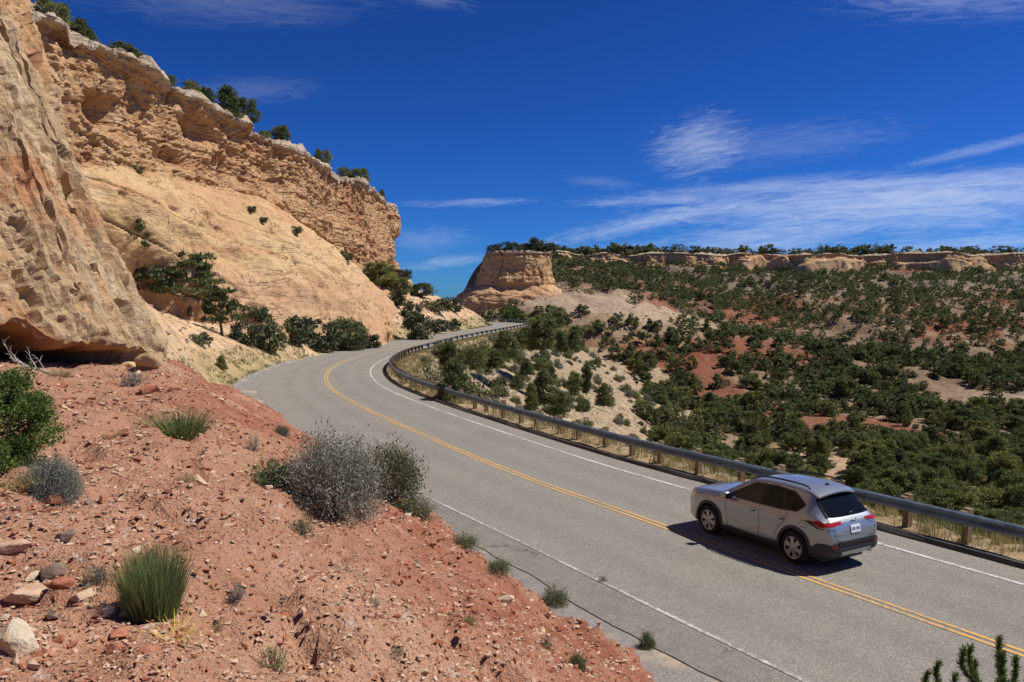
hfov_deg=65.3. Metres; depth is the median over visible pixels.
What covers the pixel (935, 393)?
juniper tree
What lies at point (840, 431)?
juniper tree
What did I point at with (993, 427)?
juniper tree
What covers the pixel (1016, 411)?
juniper tree
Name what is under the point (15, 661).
stone
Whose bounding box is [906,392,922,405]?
juniper tree
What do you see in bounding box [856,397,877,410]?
juniper tree
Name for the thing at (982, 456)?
juniper tree
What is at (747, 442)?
juniper tree
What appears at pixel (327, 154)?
juniper tree
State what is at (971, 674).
shrub
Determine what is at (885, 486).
juniper tree
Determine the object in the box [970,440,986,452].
juniper tree
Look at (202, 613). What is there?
stone
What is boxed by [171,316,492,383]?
roadside grass
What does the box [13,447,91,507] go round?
shrub
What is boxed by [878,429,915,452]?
juniper tree
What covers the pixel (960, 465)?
juniper tree
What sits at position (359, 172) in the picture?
juniper tree
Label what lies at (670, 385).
juniper tree
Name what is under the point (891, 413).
juniper tree
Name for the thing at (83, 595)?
stone
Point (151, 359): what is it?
boulder
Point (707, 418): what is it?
juniper tree
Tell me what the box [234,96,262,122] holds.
juniper tree
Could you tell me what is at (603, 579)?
shrub
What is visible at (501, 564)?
shrub
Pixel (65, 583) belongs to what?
stone
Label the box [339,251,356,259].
shrub
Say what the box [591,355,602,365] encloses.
shrub
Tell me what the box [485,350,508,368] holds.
juniper tree
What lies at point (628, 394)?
shrub
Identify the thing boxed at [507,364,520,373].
shrub
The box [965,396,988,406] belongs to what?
juniper tree
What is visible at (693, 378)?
juniper tree
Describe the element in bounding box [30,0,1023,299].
sky
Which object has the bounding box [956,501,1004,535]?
juniper tree
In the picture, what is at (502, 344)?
juniper tree
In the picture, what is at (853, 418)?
juniper tree
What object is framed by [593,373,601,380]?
shrub
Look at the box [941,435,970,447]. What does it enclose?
juniper tree
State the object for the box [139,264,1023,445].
rubble
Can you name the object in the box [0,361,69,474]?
juniper tree
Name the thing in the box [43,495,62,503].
stone
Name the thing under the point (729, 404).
juniper tree
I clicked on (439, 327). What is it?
shrub
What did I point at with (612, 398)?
shrub
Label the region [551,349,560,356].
shrub
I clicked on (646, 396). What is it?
shrub
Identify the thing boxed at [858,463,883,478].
juniper tree
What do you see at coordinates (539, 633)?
stone
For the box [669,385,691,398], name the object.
juniper tree
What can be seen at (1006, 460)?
juniper tree
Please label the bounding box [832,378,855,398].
juniper tree
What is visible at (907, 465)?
juniper tree
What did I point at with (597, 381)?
shrub
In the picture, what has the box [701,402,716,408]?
juniper tree
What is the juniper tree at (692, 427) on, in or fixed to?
on the ground at (603, 305)
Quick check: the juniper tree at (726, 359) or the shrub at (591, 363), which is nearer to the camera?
the shrub at (591, 363)
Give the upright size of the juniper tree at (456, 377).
2.852 m
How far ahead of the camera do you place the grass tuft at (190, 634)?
4.57 m
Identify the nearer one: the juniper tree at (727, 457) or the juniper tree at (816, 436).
the juniper tree at (727, 457)
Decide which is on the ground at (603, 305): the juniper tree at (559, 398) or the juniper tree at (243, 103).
the juniper tree at (559, 398)
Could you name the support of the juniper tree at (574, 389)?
on the ground at (603, 305)
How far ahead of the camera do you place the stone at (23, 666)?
3.92 m
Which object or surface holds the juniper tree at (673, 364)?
on the ground at (603, 305)
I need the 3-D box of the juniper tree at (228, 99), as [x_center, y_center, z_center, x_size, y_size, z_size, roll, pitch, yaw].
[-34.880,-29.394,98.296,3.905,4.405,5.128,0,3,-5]
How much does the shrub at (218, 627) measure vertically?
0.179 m
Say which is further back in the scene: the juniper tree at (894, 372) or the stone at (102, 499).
the juniper tree at (894, 372)
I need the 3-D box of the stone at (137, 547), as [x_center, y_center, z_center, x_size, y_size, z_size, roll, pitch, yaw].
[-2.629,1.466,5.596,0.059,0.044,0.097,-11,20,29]
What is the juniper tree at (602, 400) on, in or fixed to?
on the ground at (603, 305)
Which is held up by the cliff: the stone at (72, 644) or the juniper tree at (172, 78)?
the juniper tree at (172, 78)
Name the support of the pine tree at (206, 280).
on the cliff
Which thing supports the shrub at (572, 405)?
on the ground at (603, 305)
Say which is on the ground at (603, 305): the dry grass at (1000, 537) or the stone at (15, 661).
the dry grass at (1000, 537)
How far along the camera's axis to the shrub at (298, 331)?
86.71 m
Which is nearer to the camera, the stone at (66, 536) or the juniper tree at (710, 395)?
the stone at (66, 536)
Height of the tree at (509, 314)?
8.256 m
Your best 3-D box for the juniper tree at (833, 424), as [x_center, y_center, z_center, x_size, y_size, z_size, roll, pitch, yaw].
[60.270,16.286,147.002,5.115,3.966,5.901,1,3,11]
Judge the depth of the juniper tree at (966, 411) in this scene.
164.08 m
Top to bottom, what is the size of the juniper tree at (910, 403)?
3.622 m
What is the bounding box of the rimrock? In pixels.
[552,250,1023,273]
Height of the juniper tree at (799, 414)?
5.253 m
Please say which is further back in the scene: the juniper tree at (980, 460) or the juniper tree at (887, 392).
the juniper tree at (887, 392)
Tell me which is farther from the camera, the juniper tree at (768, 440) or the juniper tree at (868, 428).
the juniper tree at (868, 428)
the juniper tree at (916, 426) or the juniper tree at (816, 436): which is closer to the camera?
the juniper tree at (816, 436)
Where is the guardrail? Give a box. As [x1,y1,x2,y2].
[388,319,1023,543]
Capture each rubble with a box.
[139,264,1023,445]
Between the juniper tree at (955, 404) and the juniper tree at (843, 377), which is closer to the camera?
the juniper tree at (955, 404)
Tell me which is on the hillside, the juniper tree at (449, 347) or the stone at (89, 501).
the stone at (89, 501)
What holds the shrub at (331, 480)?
on the hillside
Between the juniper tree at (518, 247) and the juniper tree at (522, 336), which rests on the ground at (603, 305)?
the juniper tree at (522, 336)
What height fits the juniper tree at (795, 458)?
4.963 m
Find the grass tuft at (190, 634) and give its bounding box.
[106,604,236,642]
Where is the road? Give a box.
[237,322,1023,681]
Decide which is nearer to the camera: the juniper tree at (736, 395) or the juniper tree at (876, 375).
the juniper tree at (736, 395)
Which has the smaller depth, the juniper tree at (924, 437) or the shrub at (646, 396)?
the juniper tree at (924, 437)
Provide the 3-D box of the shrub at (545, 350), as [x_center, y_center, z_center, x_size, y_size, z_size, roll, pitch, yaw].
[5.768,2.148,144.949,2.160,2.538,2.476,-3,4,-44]
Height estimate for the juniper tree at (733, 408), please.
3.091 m
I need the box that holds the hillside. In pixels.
[0,356,653,681]
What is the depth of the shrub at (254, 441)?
14.26 m
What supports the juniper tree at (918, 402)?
on the ground at (603, 305)
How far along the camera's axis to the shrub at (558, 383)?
121.57 m
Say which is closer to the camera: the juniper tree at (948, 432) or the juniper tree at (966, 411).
the juniper tree at (948, 432)
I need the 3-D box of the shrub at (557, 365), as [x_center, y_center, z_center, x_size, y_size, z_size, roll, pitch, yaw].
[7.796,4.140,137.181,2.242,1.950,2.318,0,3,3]
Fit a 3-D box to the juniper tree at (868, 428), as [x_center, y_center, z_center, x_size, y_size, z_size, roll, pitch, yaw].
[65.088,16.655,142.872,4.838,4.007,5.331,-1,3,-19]
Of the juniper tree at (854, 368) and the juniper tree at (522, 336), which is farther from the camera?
the juniper tree at (854, 368)
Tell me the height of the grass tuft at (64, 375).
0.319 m
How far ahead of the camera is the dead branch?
20.04 m
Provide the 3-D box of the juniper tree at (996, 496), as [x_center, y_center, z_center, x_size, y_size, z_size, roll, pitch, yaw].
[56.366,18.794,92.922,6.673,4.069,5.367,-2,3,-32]
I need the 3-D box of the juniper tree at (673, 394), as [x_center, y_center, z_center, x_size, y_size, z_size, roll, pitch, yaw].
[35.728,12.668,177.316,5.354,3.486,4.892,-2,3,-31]
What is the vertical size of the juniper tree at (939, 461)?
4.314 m
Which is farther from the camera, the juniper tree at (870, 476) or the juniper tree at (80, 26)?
the juniper tree at (870, 476)
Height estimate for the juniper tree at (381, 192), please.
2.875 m
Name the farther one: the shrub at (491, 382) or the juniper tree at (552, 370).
the shrub at (491, 382)
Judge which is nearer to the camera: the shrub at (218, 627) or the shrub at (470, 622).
the shrub at (218, 627)
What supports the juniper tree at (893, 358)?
on the ground at (603, 305)
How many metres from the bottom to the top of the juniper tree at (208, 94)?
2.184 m
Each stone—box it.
[0,538,31,553]
[2,583,49,603]
[11,652,19,665]
[18,663,26,670]
[25,571,39,581]
[25,659,40,669]
[33,649,52,657]
[39,563,66,581]
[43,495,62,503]
[43,614,58,618]
[44,507,57,512]
[46,577,74,589]
[48,610,56,613]
[52,635,64,643]
[55,529,75,542]
[58,382,68,387]
[68,640,78,647]
[70,587,96,602]
[84,499,94,503]
[98,495,107,503]
[100,605,115,615]
[101,607,114,616]
[105,643,125,653]
[110,628,128,638]
[118,362,135,366]
[119,610,126,616]
[132,545,140,553]
[136,645,161,652]
[139,384,163,394]
[142,629,149,636]
[164,488,172,493]
[193,474,207,484]
[199,609,207,616]
[263,485,272,489]
[277,611,290,617]
[380,551,387,556]
[425,543,436,547]
[498,595,513,603]
[533,631,545,634]
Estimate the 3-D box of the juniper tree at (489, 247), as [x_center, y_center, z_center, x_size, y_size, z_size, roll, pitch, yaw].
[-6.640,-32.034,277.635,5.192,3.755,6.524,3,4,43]
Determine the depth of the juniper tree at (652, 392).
164.79 m
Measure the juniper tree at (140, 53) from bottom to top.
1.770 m
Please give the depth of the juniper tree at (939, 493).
90.90 m
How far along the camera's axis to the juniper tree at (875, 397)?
184.12 m
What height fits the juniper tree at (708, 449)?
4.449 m
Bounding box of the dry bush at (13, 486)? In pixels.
[0,466,44,493]
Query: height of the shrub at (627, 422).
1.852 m
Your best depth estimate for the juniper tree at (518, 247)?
272.84 m
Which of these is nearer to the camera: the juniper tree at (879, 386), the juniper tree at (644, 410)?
the juniper tree at (644, 410)
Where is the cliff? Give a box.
[31,2,412,349]
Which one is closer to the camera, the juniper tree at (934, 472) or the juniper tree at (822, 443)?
the juniper tree at (934, 472)
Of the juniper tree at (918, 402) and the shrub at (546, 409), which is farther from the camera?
the juniper tree at (918, 402)
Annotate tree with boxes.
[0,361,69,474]
[33,0,73,25]
[57,14,95,38]
[86,30,100,42]
[107,40,139,56]
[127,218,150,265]
[129,49,144,57]
[150,250,229,316]
[165,73,178,86]
[181,79,202,93]
[199,287,247,335]
[201,86,216,102]
[214,84,244,117]
[215,355,228,369]
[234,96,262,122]
[259,130,271,142]
[270,124,291,141]
[313,148,332,165]
[331,316,368,350]
[336,166,354,177]
[349,168,370,181]
[363,261,398,285]
[379,189,386,200]
[384,276,412,294]
[437,340,459,366]
[437,356,473,401]
[456,344,487,369]
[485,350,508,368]
[486,244,499,251]
[487,330,524,359]
[492,241,511,250]
[498,307,528,322]
[506,242,523,250]
[510,374,523,389]
[515,326,531,348]
[518,358,535,375]
[522,312,559,352]
[524,236,548,251]
[524,381,541,413]
[531,356,552,370]
[534,368,557,406]
[539,241,556,254]
[546,305,566,327]
[548,365,556,378]
[549,388,572,418]
[554,329,569,353]
[566,324,586,351]
[567,370,583,396]
[574,397,591,412]
[581,362,592,394]
[593,382,613,406]
[625,357,643,372]
[631,399,654,419]
[636,371,652,382]
[640,386,667,400]
[643,351,656,367]
[646,425,670,441]
[648,404,673,425]
[654,394,669,404]
[658,379,676,391]
[658,423,673,439]
[662,431,701,450]
[664,356,684,370]
[664,416,685,424]
[666,404,686,421]
[666,421,686,434]
[667,391,683,404]
[668,369,688,386]
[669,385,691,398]
[673,426,701,436]
[676,380,686,386]
[682,373,699,386]
[682,394,705,407]
[684,421,700,430]
[684,435,703,447]
[687,409,713,428]
[690,443,723,470]
[694,418,720,442]
[701,391,715,406]
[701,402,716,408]
[701,431,722,451]
[702,394,724,403]
[704,406,729,426]
[706,442,730,455]
[713,402,734,410]
[714,404,729,423]
[717,354,735,366]
[720,447,752,463]
[720,454,731,469]
[726,411,752,431]
[727,406,741,417]
[730,353,743,359]
[731,437,764,457]
[732,393,740,399]
[737,435,753,446]
[739,419,761,443]
[740,413,760,427]
[741,390,765,406]
[742,409,772,435]
[742,430,775,450]
[745,448,791,475]
[746,378,763,390]
[760,461,774,468]
[761,456,798,473]
[766,423,793,440]
[768,401,795,413]
[770,411,782,425]
[772,413,805,432]
[772,449,806,473]
[775,352,793,367]
[776,431,806,452]
[777,382,801,398]
[780,409,804,427]
[793,426,813,447]
[797,464,826,478]
[802,430,821,437]
[804,437,834,457]
[804,452,831,472]
[805,433,822,454]
[810,394,828,405]
[811,423,829,438]
[813,400,841,416]
[827,350,845,366]
[827,418,849,433]
[830,367,847,378]
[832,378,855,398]
[832,429,845,445]
[834,376,859,396]
[837,436,847,449]
[839,464,867,485]
[844,364,863,377]
[844,427,870,450]
[845,411,865,431]
[845,436,877,448]
[846,449,873,475]
[847,434,872,454]
[849,438,862,451]
[849,442,879,468]
[854,386,871,398]
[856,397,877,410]
[857,369,871,382]
[857,481,877,505]
[858,368,882,382]
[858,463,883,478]
[859,439,892,466]
[860,423,883,435]
[862,472,880,484]
[864,478,902,495]
[866,477,905,516]
[869,392,889,411]
[870,379,897,395]
[872,452,897,473]
[876,465,922,492]
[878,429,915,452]
[879,391,892,397]
[879,427,898,436]
[879,438,897,451]
[880,363,901,380]
[881,459,922,489]
[883,402,910,422]
[884,355,897,368]
[893,402,914,421]
[893,447,907,462]
[894,436,926,456]
[897,382,916,396]
[897,396,909,402]
[897,463,929,483]
[898,392,923,402]
[899,429,933,454]
[900,400,920,413]
[901,439,923,461]
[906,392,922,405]
[906,451,921,466]
[910,424,932,440]
[910,484,954,506]
[911,398,933,412]
[912,493,931,520]
[913,513,949,524]
[915,463,953,489]
[916,452,955,483]
[919,397,944,414]
[920,475,978,495]
[921,409,944,422]
[923,447,934,455]
[925,425,943,445]
[926,443,940,452]
[927,481,962,508]
[928,391,940,398]
[934,443,978,465]
[936,410,954,428]
[937,489,978,523]
[938,427,958,444]
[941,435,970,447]
[943,523,984,536]
[948,400,974,412]
[949,415,968,430]
[949,456,988,484]
[949,479,968,493]
[951,363,973,374]
[951,406,982,425]
[952,430,971,446]
[952,463,985,487]
[954,464,974,485]
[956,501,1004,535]
[963,420,995,439]
[964,455,987,469]
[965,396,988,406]
[966,359,986,368]
[968,414,997,426]
[970,407,983,413]
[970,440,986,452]
[971,426,993,445]
[971,485,1012,508]
[976,420,997,428]
[976,435,1009,453]
[977,454,987,462]
[979,410,995,417]
[980,402,1005,420]
[981,431,1018,450]
[981,433,1008,459]
[983,450,1022,484]
[983,453,1023,481]
[985,451,1021,461]
[985,515,1021,535]
[986,504,1000,508]
[988,516,1018,539]
[989,415,1007,428]
[989,467,1006,494]
[989,468,1023,489]
[989,506,1023,525]
[1001,413,1023,430]
[1001,481,1023,519]
[1003,397,1023,412]
[1003,523,1023,543]
[1005,407,1023,427]
[1007,443,1018,448]
[1009,446,1023,463]
[1012,429,1023,438]
[1019,438,1023,447]
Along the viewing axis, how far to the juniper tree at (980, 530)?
78.19 m
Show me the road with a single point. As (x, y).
(689, 594)
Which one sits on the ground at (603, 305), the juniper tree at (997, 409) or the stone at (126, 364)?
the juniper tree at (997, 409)
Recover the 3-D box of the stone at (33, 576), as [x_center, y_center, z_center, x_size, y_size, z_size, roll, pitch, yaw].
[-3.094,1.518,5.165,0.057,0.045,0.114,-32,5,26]
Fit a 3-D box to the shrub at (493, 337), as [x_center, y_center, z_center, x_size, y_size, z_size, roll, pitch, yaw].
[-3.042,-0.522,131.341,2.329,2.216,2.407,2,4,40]
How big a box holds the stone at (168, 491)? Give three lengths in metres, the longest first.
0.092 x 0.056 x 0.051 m
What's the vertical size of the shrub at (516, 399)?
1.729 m
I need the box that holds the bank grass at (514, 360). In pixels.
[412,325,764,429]
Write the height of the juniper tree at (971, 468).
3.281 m
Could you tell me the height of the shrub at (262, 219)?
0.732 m
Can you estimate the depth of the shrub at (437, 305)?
162.61 m
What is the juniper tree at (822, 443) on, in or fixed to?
on the ground at (603, 305)
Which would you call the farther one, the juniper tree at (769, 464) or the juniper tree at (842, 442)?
the juniper tree at (842, 442)
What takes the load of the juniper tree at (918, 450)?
on the ground at (603, 305)
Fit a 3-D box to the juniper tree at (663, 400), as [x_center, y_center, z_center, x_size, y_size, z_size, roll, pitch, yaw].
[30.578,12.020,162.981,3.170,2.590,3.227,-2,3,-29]
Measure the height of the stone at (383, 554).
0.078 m
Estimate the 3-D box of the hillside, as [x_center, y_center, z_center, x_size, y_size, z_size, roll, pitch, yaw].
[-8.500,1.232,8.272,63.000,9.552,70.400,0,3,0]
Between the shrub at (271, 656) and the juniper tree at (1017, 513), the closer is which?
the shrub at (271, 656)
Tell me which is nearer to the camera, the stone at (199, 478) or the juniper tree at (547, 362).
the stone at (199, 478)
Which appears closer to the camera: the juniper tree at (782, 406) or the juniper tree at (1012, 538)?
the juniper tree at (1012, 538)
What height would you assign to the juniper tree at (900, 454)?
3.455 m
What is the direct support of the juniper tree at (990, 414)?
on the ground at (603, 305)
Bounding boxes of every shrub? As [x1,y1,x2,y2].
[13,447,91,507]
[77,562,117,590]
[105,539,198,624]
[117,368,146,386]
[131,406,226,440]
[133,165,144,173]
[133,265,185,290]
[177,471,195,483]
[188,331,213,345]
[211,617,223,631]
[227,582,247,606]
[228,321,265,344]
[241,305,261,318]
[245,432,260,451]
[245,449,301,493]
[247,205,257,211]
[247,317,287,351]
[252,306,272,322]
[252,643,295,673]
[259,217,267,221]
[270,416,398,533]
[273,423,290,437]
[281,314,313,344]
[288,513,322,537]
[292,225,303,233]
[293,496,308,505]
[304,316,349,349]
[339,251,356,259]
[364,431,431,506]
[366,334,381,348]
[370,598,383,607]
[387,289,407,305]
[389,646,408,659]
[392,492,442,520]
[396,269,411,279]
[399,299,422,318]
[401,310,435,339]
[410,282,438,295]
[419,355,428,363]
[420,298,454,311]
[424,365,444,383]
[428,318,450,331]
[430,339,444,357]
[444,296,463,312]
[445,318,460,329]
[451,530,481,552]
[463,610,477,626]
[464,378,496,405]
[477,341,494,353]
[479,349,490,359]
[481,362,494,375]
[484,555,513,577]
[486,391,506,409]
[487,379,496,386]
[488,332,496,340]
[490,381,509,398]
[493,374,507,386]
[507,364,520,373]
[509,394,520,404]
[513,355,525,364]
[521,375,530,381]
[530,353,543,359]
[538,583,570,608]
[539,348,549,355]
[540,635,555,649]
[541,405,554,413]
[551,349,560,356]
[553,360,563,368]
[554,375,561,387]
[561,379,570,388]
[562,350,574,358]
[565,647,588,672]
[567,402,574,408]
[581,418,590,426]
[585,358,594,367]
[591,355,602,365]
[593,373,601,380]
[594,379,602,384]
[598,574,607,582]
[604,392,616,406]
[612,416,624,425]
[613,374,622,381]
[617,382,631,392]
[623,390,632,397]
[623,418,630,426]
[630,389,641,398]
[638,427,648,435]
[638,629,656,650]
[642,394,651,400]
[920,634,1023,681]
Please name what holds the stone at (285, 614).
on the hillside
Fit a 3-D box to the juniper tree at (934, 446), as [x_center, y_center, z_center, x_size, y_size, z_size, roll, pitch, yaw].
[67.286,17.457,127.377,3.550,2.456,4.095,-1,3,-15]
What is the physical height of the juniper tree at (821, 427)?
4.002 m
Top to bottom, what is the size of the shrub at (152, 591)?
0.473 m
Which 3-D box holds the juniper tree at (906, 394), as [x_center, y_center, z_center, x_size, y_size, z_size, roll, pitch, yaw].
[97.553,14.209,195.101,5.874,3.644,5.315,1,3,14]
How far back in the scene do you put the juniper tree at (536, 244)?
275.59 m
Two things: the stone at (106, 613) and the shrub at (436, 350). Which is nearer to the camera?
the stone at (106, 613)
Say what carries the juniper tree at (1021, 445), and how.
on the ground at (603, 305)
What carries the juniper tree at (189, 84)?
on the cliff
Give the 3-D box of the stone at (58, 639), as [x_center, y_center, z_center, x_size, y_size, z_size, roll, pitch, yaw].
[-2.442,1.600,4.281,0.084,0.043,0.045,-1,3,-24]
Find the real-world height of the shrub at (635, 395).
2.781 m
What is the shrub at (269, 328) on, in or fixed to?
on the ground at (603, 305)
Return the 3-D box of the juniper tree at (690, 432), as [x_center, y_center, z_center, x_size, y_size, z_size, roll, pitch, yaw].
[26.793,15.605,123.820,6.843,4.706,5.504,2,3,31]
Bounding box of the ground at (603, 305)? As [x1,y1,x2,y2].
[145,259,1023,560]
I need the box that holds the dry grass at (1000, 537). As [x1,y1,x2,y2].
[386,326,1023,554]
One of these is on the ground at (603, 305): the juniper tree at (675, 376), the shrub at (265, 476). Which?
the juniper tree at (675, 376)
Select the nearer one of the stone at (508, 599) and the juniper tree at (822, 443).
the stone at (508, 599)
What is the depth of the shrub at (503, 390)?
89.16 m
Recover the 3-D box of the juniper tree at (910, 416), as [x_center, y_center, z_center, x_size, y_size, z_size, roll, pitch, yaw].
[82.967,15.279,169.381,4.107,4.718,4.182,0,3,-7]
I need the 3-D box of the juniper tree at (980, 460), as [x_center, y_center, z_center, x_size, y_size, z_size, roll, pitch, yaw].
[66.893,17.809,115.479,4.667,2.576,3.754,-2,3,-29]
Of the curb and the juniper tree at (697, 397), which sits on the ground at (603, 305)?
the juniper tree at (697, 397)
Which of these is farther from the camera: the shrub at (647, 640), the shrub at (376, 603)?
the shrub at (647, 640)
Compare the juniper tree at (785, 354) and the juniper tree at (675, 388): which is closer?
the juniper tree at (675, 388)
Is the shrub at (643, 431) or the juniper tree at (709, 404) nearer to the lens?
the shrub at (643, 431)
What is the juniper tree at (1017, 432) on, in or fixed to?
on the ground at (603, 305)
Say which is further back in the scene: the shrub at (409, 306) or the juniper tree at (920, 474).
the shrub at (409, 306)
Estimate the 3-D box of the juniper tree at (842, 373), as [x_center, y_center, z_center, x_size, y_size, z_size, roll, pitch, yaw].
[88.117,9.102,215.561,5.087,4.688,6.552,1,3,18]
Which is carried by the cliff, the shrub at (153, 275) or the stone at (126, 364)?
the shrub at (153, 275)
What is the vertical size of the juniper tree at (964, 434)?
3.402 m
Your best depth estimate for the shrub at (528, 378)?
108.41 m
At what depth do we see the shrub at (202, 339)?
63.87 m
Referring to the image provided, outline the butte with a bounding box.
[456,250,561,314]
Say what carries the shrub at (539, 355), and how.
on the ground at (603, 305)
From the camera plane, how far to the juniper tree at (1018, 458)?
108.18 m
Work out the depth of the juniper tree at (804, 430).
138.64 m
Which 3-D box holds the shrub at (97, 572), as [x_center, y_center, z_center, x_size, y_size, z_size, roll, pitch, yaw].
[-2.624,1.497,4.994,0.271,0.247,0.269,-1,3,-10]
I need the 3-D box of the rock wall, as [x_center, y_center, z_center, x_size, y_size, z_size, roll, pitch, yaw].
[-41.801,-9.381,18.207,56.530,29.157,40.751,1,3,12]
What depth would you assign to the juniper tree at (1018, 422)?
160.11 m
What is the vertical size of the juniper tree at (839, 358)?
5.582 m
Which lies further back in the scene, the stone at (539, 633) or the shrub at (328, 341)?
the shrub at (328, 341)
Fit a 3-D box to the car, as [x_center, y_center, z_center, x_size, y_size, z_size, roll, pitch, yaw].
[6.440,4.042,19.504,2.237,1.795,4.557,-2,3,-30]
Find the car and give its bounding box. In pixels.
[690,470,877,563]
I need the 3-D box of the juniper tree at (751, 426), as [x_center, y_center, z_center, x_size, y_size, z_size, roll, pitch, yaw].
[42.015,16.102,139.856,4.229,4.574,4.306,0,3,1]
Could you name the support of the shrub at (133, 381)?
on the hillside
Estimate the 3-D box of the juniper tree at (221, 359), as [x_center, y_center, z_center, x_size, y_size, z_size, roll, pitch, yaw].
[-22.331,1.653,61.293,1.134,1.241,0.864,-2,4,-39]
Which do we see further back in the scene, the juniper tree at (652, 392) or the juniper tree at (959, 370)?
the juniper tree at (959, 370)
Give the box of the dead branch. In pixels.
[3,336,50,373]
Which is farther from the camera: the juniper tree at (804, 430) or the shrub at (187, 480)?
the juniper tree at (804, 430)
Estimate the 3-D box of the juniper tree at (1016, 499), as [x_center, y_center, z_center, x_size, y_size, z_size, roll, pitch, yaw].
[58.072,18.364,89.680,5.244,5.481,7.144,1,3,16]
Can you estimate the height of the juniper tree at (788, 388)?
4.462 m
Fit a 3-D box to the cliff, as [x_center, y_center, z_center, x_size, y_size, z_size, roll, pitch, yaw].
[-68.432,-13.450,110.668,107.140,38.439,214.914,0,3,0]
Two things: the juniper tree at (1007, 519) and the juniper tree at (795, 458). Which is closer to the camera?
the juniper tree at (1007, 519)
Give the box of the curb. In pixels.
[382,321,1023,568]
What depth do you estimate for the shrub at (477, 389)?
50.65 m
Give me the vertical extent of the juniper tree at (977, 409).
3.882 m
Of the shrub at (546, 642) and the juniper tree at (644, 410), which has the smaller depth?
the shrub at (546, 642)
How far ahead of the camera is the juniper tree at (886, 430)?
140.86 m
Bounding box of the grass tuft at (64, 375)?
[39,366,80,377]
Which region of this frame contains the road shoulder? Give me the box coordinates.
[232,359,296,388]
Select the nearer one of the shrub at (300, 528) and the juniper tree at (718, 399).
the shrub at (300, 528)
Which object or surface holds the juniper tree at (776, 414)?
on the ground at (603, 305)
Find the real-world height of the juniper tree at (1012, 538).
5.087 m
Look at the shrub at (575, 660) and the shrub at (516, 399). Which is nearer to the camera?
the shrub at (575, 660)
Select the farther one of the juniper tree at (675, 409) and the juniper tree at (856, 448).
the juniper tree at (675, 409)
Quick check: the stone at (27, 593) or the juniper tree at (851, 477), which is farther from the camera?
the juniper tree at (851, 477)
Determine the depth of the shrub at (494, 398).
64.40 m
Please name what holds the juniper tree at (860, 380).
on the ground at (603, 305)
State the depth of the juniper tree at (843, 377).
197.04 m
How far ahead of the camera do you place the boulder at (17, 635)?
4.02 m
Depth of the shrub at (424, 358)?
83.38 m
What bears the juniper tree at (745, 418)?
on the ground at (603, 305)
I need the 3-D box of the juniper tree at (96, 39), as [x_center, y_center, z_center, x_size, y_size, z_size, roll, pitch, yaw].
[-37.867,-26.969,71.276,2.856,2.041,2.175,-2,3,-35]
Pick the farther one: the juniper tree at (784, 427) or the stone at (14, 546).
the juniper tree at (784, 427)
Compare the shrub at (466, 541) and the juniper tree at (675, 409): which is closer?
the shrub at (466, 541)
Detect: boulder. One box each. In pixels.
[0,617,38,656]
[134,348,162,367]
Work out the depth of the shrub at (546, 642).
8.88 m
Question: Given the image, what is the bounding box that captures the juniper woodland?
[476,242,1023,487]
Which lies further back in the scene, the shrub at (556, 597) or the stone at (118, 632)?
the shrub at (556, 597)
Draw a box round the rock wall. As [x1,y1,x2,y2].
[0,0,167,364]
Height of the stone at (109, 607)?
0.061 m
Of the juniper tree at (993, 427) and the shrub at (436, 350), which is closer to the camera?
the shrub at (436, 350)
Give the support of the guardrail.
on the ground at (603, 305)
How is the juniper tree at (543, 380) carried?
on the ground at (603, 305)
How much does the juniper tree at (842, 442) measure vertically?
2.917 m
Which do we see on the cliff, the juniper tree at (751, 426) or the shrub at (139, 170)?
the shrub at (139, 170)
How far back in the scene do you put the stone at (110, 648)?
4.20 m
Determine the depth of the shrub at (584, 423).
92.55 m
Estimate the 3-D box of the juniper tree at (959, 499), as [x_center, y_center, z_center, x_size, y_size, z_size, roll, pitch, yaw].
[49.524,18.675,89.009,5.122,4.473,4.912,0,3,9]
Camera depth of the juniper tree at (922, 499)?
88.84 m
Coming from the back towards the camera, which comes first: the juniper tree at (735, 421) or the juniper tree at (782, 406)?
the juniper tree at (782, 406)
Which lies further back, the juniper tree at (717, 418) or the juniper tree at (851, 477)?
the juniper tree at (717, 418)
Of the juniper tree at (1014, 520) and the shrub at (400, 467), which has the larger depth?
the juniper tree at (1014, 520)
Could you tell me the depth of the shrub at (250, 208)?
92.51 m
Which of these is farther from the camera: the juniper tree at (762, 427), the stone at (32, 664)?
the juniper tree at (762, 427)
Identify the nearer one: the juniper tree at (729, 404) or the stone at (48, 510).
the stone at (48, 510)
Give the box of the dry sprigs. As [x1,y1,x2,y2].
[4,362,637,664]
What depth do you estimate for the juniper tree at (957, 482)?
96.00 m
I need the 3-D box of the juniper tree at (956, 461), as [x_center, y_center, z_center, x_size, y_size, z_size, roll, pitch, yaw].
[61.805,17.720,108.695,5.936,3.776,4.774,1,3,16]
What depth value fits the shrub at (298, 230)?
99.75 m
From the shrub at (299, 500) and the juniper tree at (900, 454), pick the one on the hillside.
the shrub at (299, 500)
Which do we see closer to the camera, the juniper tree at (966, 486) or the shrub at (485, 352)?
the juniper tree at (966, 486)
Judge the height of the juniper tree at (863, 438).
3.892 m
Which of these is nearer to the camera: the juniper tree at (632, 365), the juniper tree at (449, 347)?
the juniper tree at (449, 347)
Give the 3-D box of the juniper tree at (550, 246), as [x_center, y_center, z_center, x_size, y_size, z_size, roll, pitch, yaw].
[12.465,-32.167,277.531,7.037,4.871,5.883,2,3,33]

